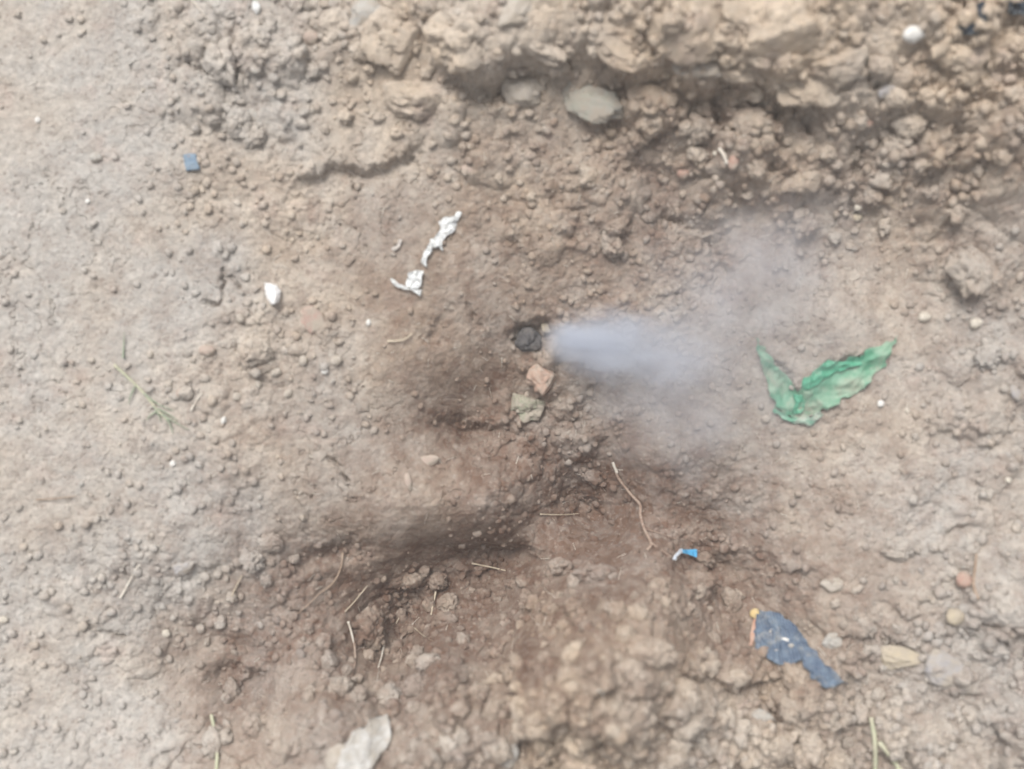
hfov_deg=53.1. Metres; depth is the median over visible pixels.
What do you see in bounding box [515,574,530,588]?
soil clod
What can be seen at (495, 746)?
soil clod
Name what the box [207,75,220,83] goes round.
soil clod
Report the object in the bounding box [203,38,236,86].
soil clod
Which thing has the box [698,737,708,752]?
soil clod
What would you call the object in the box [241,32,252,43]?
soil clod
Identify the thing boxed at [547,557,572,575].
soil clod
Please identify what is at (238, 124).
soil clod
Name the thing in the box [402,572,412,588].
soil clod
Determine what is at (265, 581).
soil clod
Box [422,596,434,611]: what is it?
soil clod
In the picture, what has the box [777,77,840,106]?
soil clod
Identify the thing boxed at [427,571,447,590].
soil clod
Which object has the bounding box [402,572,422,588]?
soil clod
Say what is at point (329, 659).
soil clod
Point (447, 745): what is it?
soil clod
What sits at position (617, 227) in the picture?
soil clod
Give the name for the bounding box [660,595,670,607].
soil clod
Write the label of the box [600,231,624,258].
soil clod
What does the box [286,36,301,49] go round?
soil clod
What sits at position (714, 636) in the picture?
soil clod
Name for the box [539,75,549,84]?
soil clod
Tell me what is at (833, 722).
soil clod
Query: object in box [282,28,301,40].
soil clod
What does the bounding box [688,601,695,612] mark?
soil clod
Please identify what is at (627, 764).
soil clod
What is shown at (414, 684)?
soil clod
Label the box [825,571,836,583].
soil clod
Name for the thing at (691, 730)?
soil clod
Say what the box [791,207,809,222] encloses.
soil clod
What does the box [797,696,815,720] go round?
soil clod
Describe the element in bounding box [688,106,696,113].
soil clod
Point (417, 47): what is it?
soil clod
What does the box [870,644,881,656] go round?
soil clod
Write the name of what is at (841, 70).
soil clod
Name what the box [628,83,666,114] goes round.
soil clod
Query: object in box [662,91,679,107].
soil clod
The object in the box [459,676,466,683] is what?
soil clod
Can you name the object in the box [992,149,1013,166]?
soil clod
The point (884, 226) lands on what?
soil clod
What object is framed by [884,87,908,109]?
soil clod
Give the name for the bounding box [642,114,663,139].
soil clod
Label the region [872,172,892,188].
soil clod
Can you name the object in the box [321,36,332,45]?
soil clod
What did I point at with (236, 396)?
pebble
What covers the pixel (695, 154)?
soil clod
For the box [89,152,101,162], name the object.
pebble
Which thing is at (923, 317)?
pebble
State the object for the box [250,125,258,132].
soil clod
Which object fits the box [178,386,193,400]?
soil clod
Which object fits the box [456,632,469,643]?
soil clod
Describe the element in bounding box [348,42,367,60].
soil clod
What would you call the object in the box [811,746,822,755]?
soil clod
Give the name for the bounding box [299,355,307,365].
pebble
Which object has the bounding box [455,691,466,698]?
soil clod
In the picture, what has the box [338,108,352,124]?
soil clod
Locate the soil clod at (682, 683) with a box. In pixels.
[675,678,701,695]
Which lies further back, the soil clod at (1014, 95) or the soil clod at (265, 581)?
the soil clod at (265, 581)
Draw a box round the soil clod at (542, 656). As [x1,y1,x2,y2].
[537,651,553,663]
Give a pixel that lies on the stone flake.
(365, 747)
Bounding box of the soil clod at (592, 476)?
[581,469,601,485]
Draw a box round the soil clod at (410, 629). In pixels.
[407,624,415,633]
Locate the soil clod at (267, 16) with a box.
[262,12,277,23]
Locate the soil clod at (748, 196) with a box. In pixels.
[741,191,753,200]
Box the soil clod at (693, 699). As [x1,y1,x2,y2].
[684,685,701,714]
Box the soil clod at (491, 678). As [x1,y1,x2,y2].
[485,671,499,684]
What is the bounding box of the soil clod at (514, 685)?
[508,680,520,693]
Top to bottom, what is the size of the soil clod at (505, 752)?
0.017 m
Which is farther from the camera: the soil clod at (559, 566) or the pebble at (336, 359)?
the soil clod at (559, 566)
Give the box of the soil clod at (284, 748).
[280,744,291,759]
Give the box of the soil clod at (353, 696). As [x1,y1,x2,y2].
[344,692,357,702]
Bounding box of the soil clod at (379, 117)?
[372,112,386,121]
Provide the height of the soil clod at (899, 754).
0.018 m
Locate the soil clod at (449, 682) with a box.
[433,670,461,692]
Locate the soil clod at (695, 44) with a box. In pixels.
[645,0,725,65]
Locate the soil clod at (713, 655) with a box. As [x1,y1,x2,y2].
[705,650,718,660]
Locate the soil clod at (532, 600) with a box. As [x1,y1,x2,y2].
[525,594,539,612]
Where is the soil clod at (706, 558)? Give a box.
[694,551,716,568]
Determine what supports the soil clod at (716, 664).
on the ground
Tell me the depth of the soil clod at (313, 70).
0.95 m
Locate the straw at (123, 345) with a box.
[122,332,124,357]
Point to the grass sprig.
(156, 409)
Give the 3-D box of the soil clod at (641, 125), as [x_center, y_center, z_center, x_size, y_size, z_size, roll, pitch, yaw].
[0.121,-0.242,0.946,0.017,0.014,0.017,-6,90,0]
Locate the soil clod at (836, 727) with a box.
[830,720,841,731]
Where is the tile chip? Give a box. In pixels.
[183,153,199,171]
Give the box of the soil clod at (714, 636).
[708,631,721,643]
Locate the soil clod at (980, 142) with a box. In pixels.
[975,136,986,148]
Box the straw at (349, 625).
[347,621,353,641]
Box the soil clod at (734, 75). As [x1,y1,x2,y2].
[719,65,763,82]
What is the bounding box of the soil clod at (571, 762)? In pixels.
[562,754,579,768]
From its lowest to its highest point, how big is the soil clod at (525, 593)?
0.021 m
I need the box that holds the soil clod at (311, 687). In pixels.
[305,684,315,693]
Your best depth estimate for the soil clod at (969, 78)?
0.89 m
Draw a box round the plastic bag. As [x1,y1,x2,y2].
[756,336,896,425]
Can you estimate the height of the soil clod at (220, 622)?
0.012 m
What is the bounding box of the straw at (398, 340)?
[387,334,411,341]
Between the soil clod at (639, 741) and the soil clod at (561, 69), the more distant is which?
the soil clod at (561, 69)
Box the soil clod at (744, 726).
[736,718,752,735]
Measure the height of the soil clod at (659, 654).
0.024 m
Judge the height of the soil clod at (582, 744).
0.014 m
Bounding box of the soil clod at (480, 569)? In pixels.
[474,566,485,575]
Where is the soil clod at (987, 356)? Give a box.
[974,345,1001,369]
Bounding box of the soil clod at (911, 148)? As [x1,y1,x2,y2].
[908,145,917,158]
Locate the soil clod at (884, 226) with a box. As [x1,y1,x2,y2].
[878,218,891,237]
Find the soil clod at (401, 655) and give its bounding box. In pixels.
[393,651,405,658]
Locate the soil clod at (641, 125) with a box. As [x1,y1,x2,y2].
[635,116,648,130]
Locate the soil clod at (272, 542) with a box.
[256,532,283,552]
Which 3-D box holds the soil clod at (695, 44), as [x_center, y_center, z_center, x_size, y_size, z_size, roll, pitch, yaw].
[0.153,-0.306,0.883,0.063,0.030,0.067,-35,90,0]
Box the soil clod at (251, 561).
[239,546,264,573]
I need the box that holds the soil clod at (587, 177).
[578,164,596,187]
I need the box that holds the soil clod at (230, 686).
[223,676,241,696]
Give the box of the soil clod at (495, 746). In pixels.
[481,731,501,758]
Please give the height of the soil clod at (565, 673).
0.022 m
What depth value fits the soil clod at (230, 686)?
1.01 m
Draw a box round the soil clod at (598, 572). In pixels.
[572,563,617,583]
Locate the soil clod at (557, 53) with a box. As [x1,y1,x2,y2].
[525,40,576,66]
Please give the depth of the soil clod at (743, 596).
1.03 m
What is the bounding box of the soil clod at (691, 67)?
[687,64,696,71]
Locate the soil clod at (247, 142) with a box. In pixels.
[243,131,253,148]
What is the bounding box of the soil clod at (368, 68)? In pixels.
[363,63,374,73]
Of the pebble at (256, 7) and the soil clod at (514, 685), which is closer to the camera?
the soil clod at (514, 685)
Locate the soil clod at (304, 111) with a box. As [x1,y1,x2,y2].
[299,105,310,116]
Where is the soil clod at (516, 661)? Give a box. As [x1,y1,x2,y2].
[508,653,522,671]
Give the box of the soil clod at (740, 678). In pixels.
[729,668,751,689]
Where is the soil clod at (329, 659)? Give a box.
[320,649,338,669]
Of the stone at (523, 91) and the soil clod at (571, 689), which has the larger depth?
the stone at (523, 91)
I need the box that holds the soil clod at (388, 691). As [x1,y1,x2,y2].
[378,682,401,703]
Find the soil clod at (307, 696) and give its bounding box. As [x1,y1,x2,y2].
[301,690,313,702]
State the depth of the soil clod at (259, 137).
0.96 m
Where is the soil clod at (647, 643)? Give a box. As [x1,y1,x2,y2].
[642,636,652,647]
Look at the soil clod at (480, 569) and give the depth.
1.10 m
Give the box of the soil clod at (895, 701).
[889,695,904,710]
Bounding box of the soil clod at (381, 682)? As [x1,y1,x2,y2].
[369,678,384,691]
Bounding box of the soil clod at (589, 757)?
[577,746,599,764]
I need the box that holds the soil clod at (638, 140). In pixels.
[627,128,650,149]
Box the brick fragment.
[526,364,555,394]
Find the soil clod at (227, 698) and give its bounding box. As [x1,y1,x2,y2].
[221,693,234,703]
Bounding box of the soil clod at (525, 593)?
[519,588,532,611]
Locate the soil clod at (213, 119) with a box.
[207,114,221,124]
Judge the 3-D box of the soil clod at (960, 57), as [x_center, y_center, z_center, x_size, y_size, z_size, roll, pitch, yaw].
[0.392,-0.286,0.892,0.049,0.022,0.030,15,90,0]
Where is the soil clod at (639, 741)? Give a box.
[634,731,648,744]
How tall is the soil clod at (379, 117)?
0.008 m
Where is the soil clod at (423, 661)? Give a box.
[414,653,439,671]
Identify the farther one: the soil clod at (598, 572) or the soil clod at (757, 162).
the soil clod at (598, 572)
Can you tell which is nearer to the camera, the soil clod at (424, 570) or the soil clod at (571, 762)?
the soil clod at (571, 762)
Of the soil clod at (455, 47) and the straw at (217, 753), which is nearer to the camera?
the soil clod at (455, 47)
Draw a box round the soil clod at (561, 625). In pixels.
[555,619,568,631]
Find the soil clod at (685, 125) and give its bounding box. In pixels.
[679,119,691,135]
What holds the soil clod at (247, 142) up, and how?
on the ground
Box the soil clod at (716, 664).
[705,659,721,678]
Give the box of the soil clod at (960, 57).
[935,41,990,71]
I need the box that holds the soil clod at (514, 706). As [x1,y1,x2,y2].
[509,695,520,722]
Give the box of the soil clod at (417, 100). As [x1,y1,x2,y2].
[381,78,450,120]
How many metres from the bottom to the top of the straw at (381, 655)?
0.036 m
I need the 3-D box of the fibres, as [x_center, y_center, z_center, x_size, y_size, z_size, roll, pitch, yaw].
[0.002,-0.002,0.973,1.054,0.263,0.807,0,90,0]
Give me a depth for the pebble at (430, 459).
1.02 m
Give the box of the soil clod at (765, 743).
[759,739,768,750]
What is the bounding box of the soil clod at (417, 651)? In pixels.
[405,644,423,667]
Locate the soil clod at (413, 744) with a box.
[408,737,418,751]
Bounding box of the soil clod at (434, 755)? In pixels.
[425,748,441,763]
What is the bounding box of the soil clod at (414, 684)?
[401,672,426,698]
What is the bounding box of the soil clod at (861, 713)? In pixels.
[852,701,869,724]
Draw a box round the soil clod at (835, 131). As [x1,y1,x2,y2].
[826,126,840,135]
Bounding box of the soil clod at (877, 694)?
[870,687,885,701]
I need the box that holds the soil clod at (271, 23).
[264,17,275,33]
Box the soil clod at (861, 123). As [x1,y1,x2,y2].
[852,114,867,129]
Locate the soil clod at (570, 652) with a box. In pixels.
[560,640,583,664]
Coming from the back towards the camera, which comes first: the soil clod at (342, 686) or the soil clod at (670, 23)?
the soil clod at (342, 686)
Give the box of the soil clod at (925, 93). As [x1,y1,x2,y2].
[915,86,935,100]
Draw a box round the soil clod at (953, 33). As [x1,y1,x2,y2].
[947,21,961,42]
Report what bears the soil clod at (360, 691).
on the ground
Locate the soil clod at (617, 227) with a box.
[605,216,628,236]
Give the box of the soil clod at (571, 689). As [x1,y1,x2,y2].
[562,680,580,700]
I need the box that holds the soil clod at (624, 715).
[617,708,633,721]
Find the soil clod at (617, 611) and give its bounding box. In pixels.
[608,600,626,621]
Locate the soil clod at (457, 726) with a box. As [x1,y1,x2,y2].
[454,723,462,730]
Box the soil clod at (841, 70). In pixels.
[810,45,869,88]
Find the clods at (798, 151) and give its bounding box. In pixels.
[196,1,1023,767]
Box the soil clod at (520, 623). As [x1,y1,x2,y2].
[516,619,524,628]
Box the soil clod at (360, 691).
[352,685,366,701]
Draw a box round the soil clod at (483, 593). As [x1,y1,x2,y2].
[473,587,491,598]
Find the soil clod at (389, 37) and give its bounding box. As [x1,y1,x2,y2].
[358,6,420,74]
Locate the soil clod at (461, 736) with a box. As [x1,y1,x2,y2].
[453,727,470,746]
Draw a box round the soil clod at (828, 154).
[819,145,836,162]
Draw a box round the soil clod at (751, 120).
[733,105,773,138]
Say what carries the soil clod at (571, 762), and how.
on the ground
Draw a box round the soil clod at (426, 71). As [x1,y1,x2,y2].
[418,64,435,79]
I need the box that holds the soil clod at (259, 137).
[250,127,266,146]
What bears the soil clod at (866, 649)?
on the ground
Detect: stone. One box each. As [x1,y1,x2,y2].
[172,561,193,575]
[248,108,257,119]
[299,305,326,333]
[325,743,345,768]
[349,0,380,25]
[498,0,532,27]
[501,75,546,106]
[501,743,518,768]
[511,393,544,422]
[541,323,550,332]
[562,81,623,123]
[672,61,721,77]
[751,709,775,720]
[820,577,842,592]
[822,633,841,648]
[878,84,893,98]
[880,645,921,669]
[925,648,973,693]
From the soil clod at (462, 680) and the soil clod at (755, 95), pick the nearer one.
the soil clod at (755, 95)
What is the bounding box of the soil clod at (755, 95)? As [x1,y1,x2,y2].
[745,86,763,102]
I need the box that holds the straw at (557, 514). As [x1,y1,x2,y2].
[540,513,578,514]
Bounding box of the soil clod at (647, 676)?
[637,670,653,684]
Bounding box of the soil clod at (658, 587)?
[647,577,669,600]
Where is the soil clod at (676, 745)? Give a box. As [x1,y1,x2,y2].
[669,737,692,753]
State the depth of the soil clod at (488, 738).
0.88 m
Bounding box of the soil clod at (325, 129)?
[320,124,329,133]
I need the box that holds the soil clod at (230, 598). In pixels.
[225,592,237,602]
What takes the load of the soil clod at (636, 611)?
on the ground
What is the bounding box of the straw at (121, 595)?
[119,564,139,598]
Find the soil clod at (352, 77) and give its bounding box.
[346,71,358,83]
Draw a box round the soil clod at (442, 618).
[430,611,457,627]
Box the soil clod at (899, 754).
[886,741,906,760]
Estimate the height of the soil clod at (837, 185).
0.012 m
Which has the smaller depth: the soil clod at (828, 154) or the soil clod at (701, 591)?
the soil clod at (828, 154)
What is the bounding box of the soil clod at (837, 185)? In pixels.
[829,178,842,189]
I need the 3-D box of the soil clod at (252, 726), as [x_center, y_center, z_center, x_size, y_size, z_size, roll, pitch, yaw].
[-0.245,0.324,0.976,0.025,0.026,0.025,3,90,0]
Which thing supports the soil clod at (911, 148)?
on the ground
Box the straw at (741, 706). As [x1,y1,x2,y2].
[739,689,751,708]
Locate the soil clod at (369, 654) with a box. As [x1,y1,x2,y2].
[363,649,375,660]
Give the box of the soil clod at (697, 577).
[684,569,717,602]
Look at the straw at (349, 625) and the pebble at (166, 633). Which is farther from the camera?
the straw at (349, 625)
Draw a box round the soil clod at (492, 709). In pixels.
[481,699,503,722]
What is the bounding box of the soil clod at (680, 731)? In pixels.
[677,727,683,737]
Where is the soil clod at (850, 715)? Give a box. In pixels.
[845,712,852,722]
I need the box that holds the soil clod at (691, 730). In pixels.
[673,719,701,739]
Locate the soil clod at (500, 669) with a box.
[499,662,507,673]
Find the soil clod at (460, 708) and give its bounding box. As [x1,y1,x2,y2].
[449,697,470,720]
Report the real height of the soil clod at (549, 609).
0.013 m
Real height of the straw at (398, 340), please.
0.003 m
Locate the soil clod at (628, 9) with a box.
[622,1,635,16]
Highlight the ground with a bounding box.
[0,0,1023,768]
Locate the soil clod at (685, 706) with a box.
[680,702,690,722]
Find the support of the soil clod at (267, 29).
on the ground
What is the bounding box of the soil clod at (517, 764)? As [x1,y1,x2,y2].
[513,757,520,768]
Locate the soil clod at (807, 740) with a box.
[798,730,827,762]
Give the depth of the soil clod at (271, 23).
0.95 m
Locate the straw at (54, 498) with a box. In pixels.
[36,496,74,500]
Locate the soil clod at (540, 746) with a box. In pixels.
[534,740,547,754]
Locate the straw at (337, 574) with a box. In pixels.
[318,552,343,594]
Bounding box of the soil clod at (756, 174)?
[747,164,765,181]
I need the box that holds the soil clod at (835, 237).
[828,231,842,244]
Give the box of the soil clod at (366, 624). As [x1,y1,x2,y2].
[350,605,382,645]
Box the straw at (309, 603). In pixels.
[297,594,317,613]
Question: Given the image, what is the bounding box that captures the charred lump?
[514,326,541,351]
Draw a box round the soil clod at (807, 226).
[791,212,821,239]
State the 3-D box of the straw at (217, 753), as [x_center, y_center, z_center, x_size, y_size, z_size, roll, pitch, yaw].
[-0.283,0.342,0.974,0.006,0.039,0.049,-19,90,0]
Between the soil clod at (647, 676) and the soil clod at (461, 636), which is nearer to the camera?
the soil clod at (647, 676)
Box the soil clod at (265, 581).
[259,574,272,588]
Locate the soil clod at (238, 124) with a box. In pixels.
[225,104,252,139]
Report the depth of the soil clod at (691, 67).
0.89 m
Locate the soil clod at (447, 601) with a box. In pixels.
[437,592,458,611]
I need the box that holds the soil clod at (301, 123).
[294,118,307,128]
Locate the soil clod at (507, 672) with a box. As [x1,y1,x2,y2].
[502,664,512,683]
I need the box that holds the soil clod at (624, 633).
[615,624,634,643]
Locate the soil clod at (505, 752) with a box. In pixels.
[485,735,513,763]
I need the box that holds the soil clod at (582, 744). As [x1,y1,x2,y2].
[575,738,593,750]
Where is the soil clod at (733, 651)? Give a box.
[726,646,738,656]
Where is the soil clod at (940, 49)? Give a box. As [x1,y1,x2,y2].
[927,35,951,61]
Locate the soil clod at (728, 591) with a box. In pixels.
[721,586,736,599]
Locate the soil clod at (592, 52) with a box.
[587,44,597,59]
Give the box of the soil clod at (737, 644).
[729,640,742,649]
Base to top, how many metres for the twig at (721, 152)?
0.005 m
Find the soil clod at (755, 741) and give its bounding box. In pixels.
[751,735,761,745]
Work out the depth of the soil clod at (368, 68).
0.95 m
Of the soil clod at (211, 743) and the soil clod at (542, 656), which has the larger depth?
the soil clod at (211, 743)
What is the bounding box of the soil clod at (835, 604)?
[830,598,839,609]
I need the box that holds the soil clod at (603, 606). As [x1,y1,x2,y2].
[596,597,614,618]
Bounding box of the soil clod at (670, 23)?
[661,14,685,34]
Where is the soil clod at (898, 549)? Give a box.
[880,536,916,562]
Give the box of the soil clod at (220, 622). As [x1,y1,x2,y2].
[213,615,226,628]
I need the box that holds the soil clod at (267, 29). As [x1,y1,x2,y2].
[257,25,270,34]
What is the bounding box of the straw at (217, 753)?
[210,714,218,768]
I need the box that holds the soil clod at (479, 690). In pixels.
[469,681,488,699]
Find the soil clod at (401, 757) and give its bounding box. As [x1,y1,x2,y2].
[397,751,406,764]
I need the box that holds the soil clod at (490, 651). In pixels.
[486,647,496,657]
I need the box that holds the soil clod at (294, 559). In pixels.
[287,554,299,563]
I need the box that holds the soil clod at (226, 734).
[220,728,232,745]
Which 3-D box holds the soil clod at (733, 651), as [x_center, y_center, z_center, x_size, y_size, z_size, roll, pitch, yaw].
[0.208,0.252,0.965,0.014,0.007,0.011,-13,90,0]
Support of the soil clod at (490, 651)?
on the ground
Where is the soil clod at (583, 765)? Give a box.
[578,760,588,768]
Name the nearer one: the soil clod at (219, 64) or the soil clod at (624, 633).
the soil clod at (624, 633)
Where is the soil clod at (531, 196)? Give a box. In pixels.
[526,191,536,201]
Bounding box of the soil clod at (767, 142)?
[759,133,775,152]
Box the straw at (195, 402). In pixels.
[190,393,201,410]
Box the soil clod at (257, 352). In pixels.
[237,338,273,365]
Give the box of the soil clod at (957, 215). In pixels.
[950,204,964,224]
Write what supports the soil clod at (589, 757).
on the ground
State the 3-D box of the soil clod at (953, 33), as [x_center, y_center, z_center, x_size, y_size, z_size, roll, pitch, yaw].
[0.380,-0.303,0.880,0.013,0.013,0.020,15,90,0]
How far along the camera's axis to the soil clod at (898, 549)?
0.96 m
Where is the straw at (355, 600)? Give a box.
[345,586,366,611]
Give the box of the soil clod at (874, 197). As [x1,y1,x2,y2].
[863,188,884,207]
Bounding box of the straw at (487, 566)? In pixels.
[471,563,505,570]
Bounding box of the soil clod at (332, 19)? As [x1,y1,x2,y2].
[318,6,357,40]
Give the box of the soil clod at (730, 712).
[725,707,734,723]
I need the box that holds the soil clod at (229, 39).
[223,36,234,50]
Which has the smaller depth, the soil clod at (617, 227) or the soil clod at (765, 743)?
the soil clod at (765, 743)
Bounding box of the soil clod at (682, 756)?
[666,751,688,766]
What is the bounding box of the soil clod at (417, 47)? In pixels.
[412,40,420,54]
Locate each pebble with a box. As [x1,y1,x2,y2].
[0,616,7,622]
[88,358,94,363]
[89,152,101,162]
[147,350,153,357]
[162,629,170,637]
[163,381,172,387]
[170,460,175,466]
[198,344,214,356]
[221,416,225,423]
[232,392,241,400]
[236,314,243,322]
[252,1,260,14]
[255,381,261,388]
[270,368,280,376]
[284,389,291,397]
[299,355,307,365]
[304,30,317,44]
[330,355,342,364]
[404,473,411,490]
[421,455,439,464]
[461,165,471,173]
[677,169,688,178]
[728,154,738,169]
[853,213,861,220]
[854,205,862,210]
[866,119,873,128]
[877,400,883,407]
[902,25,925,43]
[912,145,917,156]
[918,312,930,322]
[945,608,963,625]
[955,572,971,588]
[970,318,982,329]
[1005,477,1011,483]
[1010,385,1020,400]
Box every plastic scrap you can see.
[672,549,696,559]
[955,23,978,35]
[976,1,987,21]
[1007,1,1023,15]
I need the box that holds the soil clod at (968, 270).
[944,245,992,297]
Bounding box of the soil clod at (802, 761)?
[788,743,812,768]
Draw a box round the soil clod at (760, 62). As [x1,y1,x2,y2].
[746,55,773,69]
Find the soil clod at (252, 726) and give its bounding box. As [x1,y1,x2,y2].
[241,711,263,737]
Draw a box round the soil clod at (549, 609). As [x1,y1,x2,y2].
[541,602,559,614]
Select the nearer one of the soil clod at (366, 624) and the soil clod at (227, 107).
the soil clod at (227, 107)
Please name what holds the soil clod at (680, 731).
on the ground
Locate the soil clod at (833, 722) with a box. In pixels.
[823,717,836,728]
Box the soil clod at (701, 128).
[688,113,711,144]
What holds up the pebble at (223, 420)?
on the ground
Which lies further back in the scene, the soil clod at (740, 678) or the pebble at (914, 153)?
the soil clod at (740, 678)
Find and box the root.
[612,462,675,554]
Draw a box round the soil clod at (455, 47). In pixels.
[422,7,490,73]
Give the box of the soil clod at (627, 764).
[622,757,635,768]
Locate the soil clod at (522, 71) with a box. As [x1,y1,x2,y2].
[517,67,527,75]
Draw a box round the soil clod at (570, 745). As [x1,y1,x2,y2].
[562,730,585,757]
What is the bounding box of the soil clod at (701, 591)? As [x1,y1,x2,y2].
[695,582,706,600]
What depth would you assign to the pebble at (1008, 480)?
0.96 m
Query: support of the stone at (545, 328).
on the ground
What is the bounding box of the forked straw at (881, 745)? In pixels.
[869,717,901,768]
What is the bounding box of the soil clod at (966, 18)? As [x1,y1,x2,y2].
[957,8,974,27]
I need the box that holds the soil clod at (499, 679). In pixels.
[496,674,503,682]
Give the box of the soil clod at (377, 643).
[367,627,384,650]
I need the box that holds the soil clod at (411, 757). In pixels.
[405,751,416,765]
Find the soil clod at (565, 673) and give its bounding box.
[557,661,575,683]
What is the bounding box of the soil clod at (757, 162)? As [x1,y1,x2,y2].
[752,158,763,168]
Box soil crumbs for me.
[0,0,1023,768]
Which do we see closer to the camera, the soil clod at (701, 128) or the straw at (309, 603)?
the soil clod at (701, 128)
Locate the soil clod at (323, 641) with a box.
[315,632,332,653]
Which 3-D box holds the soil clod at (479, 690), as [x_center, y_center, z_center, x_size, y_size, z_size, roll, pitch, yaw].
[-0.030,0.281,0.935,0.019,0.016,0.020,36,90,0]
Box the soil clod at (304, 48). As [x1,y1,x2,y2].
[299,44,307,55]
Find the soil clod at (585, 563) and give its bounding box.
[578,559,594,581]
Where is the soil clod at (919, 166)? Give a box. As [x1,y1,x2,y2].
[913,158,928,172]
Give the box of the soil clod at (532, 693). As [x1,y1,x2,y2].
[527,688,537,699]
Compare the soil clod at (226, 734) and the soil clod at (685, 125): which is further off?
the soil clod at (226, 734)
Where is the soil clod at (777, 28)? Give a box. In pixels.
[713,0,821,63]
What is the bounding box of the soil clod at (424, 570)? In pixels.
[417,565,429,578]
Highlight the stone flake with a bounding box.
[336,713,391,768]
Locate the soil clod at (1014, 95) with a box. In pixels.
[1003,85,1023,104]
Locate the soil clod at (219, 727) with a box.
[213,725,223,730]
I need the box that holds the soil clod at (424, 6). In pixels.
[416,0,431,12]
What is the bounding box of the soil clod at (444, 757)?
[441,751,452,761]
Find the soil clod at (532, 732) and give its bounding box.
[524,710,554,740]
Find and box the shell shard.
[264,283,280,304]
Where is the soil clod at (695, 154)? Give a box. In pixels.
[686,146,709,163]
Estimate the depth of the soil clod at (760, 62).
0.88 m
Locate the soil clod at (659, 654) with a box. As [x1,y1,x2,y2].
[625,634,679,670]
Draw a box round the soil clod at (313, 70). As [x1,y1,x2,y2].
[306,61,321,77]
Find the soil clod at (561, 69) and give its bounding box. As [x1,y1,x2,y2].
[545,60,569,76]
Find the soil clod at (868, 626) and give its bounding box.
[858,616,877,638]
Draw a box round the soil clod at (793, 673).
[781,661,810,691]
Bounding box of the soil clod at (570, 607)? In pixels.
[562,600,582,616]
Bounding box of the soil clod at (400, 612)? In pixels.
[395,607,406,617]
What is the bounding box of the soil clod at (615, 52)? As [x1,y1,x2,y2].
[589,9,653,72]
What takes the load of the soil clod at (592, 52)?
on the ground
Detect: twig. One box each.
[717,147,727,163]
[972,553,979,599]
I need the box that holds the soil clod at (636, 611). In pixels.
[625,603,648,620]
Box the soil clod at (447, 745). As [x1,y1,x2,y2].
[438,735,456,759]
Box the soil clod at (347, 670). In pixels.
[341,664,352,675]
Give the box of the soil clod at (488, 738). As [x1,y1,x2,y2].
[480,731,497,745]
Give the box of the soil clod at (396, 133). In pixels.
[389,127,403,138]
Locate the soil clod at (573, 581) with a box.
[567,573,579,588]
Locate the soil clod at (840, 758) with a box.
[829,747,852,768]
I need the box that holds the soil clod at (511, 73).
[507,68,516,78]
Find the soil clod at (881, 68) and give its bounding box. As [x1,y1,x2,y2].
[867,54,894,81]
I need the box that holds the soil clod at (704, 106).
[694,100,710,115]
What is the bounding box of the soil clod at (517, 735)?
[511,722,526,742]
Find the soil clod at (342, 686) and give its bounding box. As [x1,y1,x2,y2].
[328,676,353,696]
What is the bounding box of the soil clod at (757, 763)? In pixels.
[748,751,761,768]
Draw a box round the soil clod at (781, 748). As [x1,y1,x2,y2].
[768,736,794,766]
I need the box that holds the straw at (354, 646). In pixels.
[351,642,355,675]
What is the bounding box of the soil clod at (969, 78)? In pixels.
[954,66,983,86]
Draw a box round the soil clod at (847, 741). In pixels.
[841,736,853,747]
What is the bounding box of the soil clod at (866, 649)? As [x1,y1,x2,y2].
[862,644,871,655]
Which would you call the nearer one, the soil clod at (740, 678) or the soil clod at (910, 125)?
the soil clod at (910, 125)
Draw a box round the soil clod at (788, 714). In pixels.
[778,698,800,725]
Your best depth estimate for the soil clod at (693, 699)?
0.89 m
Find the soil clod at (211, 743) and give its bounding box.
[200,726,222,758]
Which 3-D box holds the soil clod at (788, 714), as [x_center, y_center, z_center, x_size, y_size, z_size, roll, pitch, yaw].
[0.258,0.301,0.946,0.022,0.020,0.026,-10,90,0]
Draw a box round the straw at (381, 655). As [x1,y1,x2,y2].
[378,645,384,667]
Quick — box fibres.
[0,0,1021,768]
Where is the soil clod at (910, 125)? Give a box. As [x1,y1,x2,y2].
[890,113,927,139]
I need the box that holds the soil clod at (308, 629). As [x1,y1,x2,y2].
[302,623,313,634]
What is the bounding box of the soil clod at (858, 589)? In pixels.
[850,585,863,593]
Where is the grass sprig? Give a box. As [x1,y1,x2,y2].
[113,364,188,433]
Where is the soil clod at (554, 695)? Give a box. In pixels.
[548,691,558,700]
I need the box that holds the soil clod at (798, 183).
[780,170,820,194]
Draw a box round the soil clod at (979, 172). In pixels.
[974,167,984,178]
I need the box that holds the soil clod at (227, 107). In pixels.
[222,103,232,112]
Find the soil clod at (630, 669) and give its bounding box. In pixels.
[616,658,643,683]
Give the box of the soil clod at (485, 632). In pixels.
[480,629,489,638]
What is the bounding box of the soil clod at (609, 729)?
[604,723,619,739]
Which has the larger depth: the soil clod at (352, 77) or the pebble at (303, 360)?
the pebble at (303, 360)
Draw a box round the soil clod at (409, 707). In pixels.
[403,701,418,713]
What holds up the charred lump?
on the ground
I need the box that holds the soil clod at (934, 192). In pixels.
[928,185,939,200]
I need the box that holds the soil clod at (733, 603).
[723,592,741,612]
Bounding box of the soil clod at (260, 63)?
[254,59,264,67]
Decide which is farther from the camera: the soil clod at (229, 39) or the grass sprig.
the grass sprig
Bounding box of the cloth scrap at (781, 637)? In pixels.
[749,608,847,687]
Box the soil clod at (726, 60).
[718,53,735,68]
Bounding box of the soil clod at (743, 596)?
[735,590,745,598]
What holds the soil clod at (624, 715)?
on the ground
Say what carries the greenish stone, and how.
on the ground
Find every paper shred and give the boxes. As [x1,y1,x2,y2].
[390,278,420,295]
[391,239,401,250]
[406,270,423,288]
[421,240,433,266]
[430,211,461,250]
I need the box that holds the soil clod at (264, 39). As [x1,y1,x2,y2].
[258,31,270,47]

